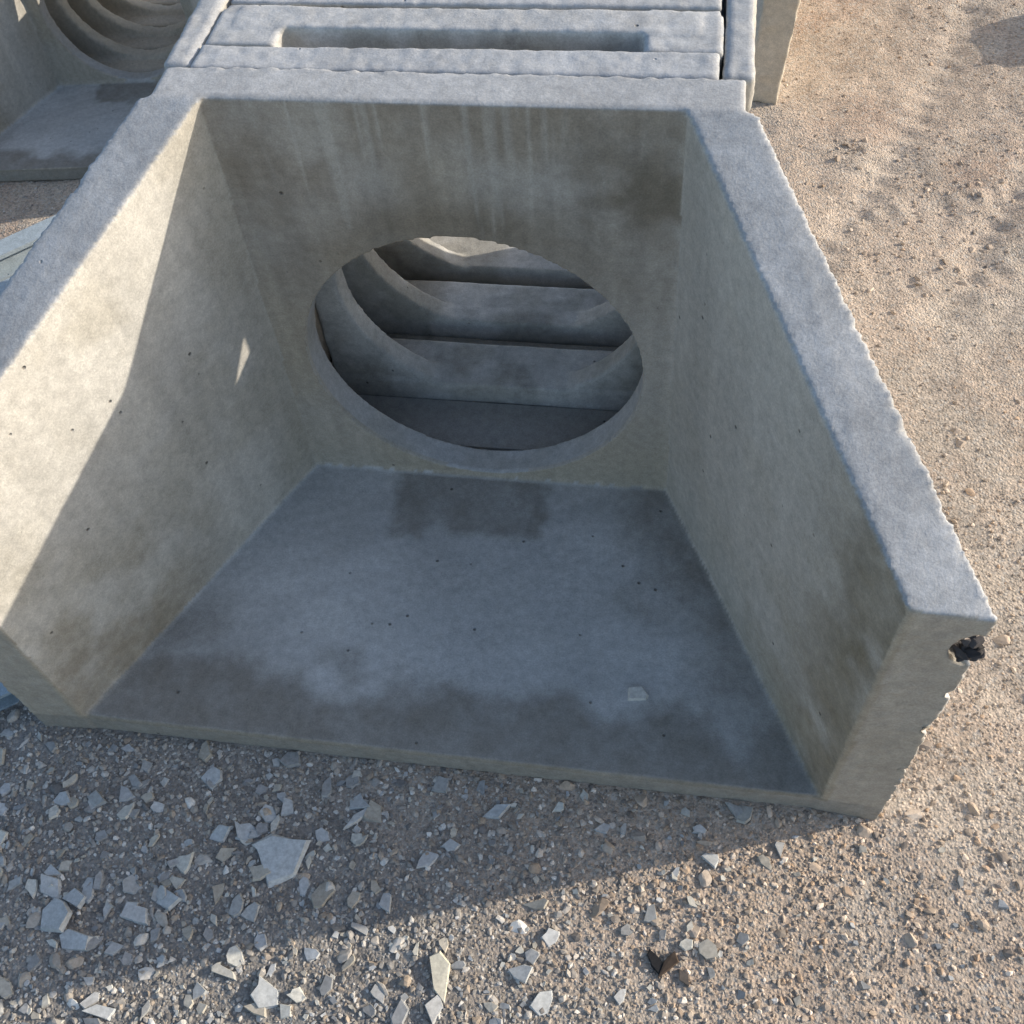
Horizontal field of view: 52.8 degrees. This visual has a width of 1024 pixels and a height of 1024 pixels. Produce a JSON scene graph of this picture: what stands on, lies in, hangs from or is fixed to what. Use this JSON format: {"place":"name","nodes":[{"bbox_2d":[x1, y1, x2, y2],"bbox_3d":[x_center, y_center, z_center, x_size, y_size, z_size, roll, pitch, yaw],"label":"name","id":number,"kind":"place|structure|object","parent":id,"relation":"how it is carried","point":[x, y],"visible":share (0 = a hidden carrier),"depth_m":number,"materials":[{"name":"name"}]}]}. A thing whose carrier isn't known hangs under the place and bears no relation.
{"place":"outdoors","nodes":[
{"label":"outdoors","id":0,"kind":"place"},
{"bbox_2d":[0,0,1023,1023],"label":"ground","id":1,"kind":"structure","parent":0,"point":[906,96],"depth_m":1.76,"materials":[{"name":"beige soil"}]},
{"bbox_2d":[0,278,9,292],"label":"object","id":2,"kind":"structure","parent":1,"relation":"on","point":[3,284],"depth_m":2.51,"materials":[{"name":"concrete"}]},
{"bbox_2d":[0,682,18,710],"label":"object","id":3,"kind":"structure","parent":1,"relation":"on","point":[8,699],"depth_m":1.92,"materials":[{"name":"concrete"}]},
{"bbox_2d":[0,215,55,281],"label":"concrete slab","id":4,"kind":"structure","parent":1,"relation":"on","point":[15,248],"depth_m":2.60,"materials":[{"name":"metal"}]},
{"bbox_2d":[0,0,198,181],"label":"concrete headwall","id":5,"kind":"object","parent":1,"relation":"on","point":[66,105],"visible":0.44,"depth_m":2.91,"materials":[{"name":"grey concrete"}]},
{"bbox_2d":[44,0,174,71],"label":"concrete headwall","id":6,"kind":"object","parent":1,"relation":"on","point":[83,36],"visible":0.22,"depth_m":3.06,"materials":[{"name":"grey concrete"}]},
{"bbox_2d":[67,0,185,49],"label":"concrete headwall","id":7,"kind":"object","parent":1,"relation":"on","point":[95,15],"visible":0.25,"depth_m":3.14,"materials":[{"name":"grey concrete"}]},
{"bbox_2d":[97,0,185,26],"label":"concrete headwall","id":8,"kind":"object","parent":1,"relation":"on","point":[143,13],"visible":0.2,"depth_m":3.21,"materials":[{"name":"grey concrete"}]},
{"bbox_2d":[141,0,179,5],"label":"concrete headwall","id":9,"kind":"object","parent":1,"relation":"on","point":[168,2],"visible":0.06,"depth_m":3.26,"materials":[{"name":"grey concrete"}]},
{"bbox_2d":[205,5,723,410],"bbox_3d":[-0.037,-0.511,1.913,0.763,0.902,0.242,5,56,8],"label":"concrete headwall","id":10,"kind":"object","parent":1,"relation":"on","point":[368,356],"visible":0.47,"depth_m":2.00,"materials":[{"name":"grey concrete"}]},
{"bbox_2d":[231,0,723,346],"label":"concrete headwall","id":11,"kind":"object","parent":1,"relation":"on","point":[389,300],"visible":0.22,"depth_m":2.27,"materials":[{"name":"grey concrete"}]},
{"bbox_2d":[359,395,618,450],"bbox_3d":[-0.028,-0.167,2.190,0.756,0.053,0.119,5,56,8],"label":"concrete packing slab","id":12,"kind":"object","parent":1,"relation":"on","point":[493,426],"depth_m":2.17,"materials":[{"name":"grey concrete"}]},
{"bbox_2d":[0,0,997,819],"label":"concrete headwall","id":13,"kind":"object","parent":1,"relation":"on","point":[234,508],"visible":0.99,"depth_m":1.62,"materials":[{"name":"concrete"}]},
{"bbox_2d":[628,686,648,700],"bbox_3d":[0.219,0.315,1.794,0.038,0.007,0.026,-2,55,3],"label":"slab fragment","id":14,"kind":"object","parent":13,"relation":"on","point":[637,694],"visible":1,"depth_m":1.79,"materials":[{"name":"concrete"}]},
{"bbox_2d":[1,6,1019,1023],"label":"stone rubble","id":15,"kind":"object","parent":1,"relation":"on","point":[34,918],"visible":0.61,"depth_m":1.67,"materials":[{"name":"grey stone"}]},
{"bbox_2d":[0,729,1023,1023],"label":"concrete shards","id":16,"kind":"object","parent":1,"relation":"on","point":[280,857],"visible":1,"depth_m":1.69,"materials":[{"name":"concrete"}]},
{"bbox_2d":[374,1,723,288],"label":"concrete headwall","id":17,"kind":"object","parent":1,"relation":"on","point":[455,259],"visible":0.06,"depth_m":2.38,"materials":[{"name":"grey concrete"}]},
{"bbox_2d":[647,949,688,985],"bbox_3d":[0.240,0.700,1.588,0.066,0.014,0.048,5,56,8],"label":"rusty scrap","id":18,"kind":"object","parent":1,"relation":"on","point":[659,967],"visible":1,"depth_m":1.59,"materials":[{"name":"metal"}]},
{"bbox_2d":[752,0,800,104],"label":"precast wing wall","id":19,"kind":"structure","parent":1,"relation":"on","point":[775,21],"depth_m":2.70,"materials":[{"name":"concrete"}]},
{"bbox_2d":[830,129,1017,439],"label":"dirt clods","id":20,"kind":"object","parent":1,"relation":"on","point":[972,249],"visible":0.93,"depth_m":2.46,"materials":[{"name":"soil"}]}
]}

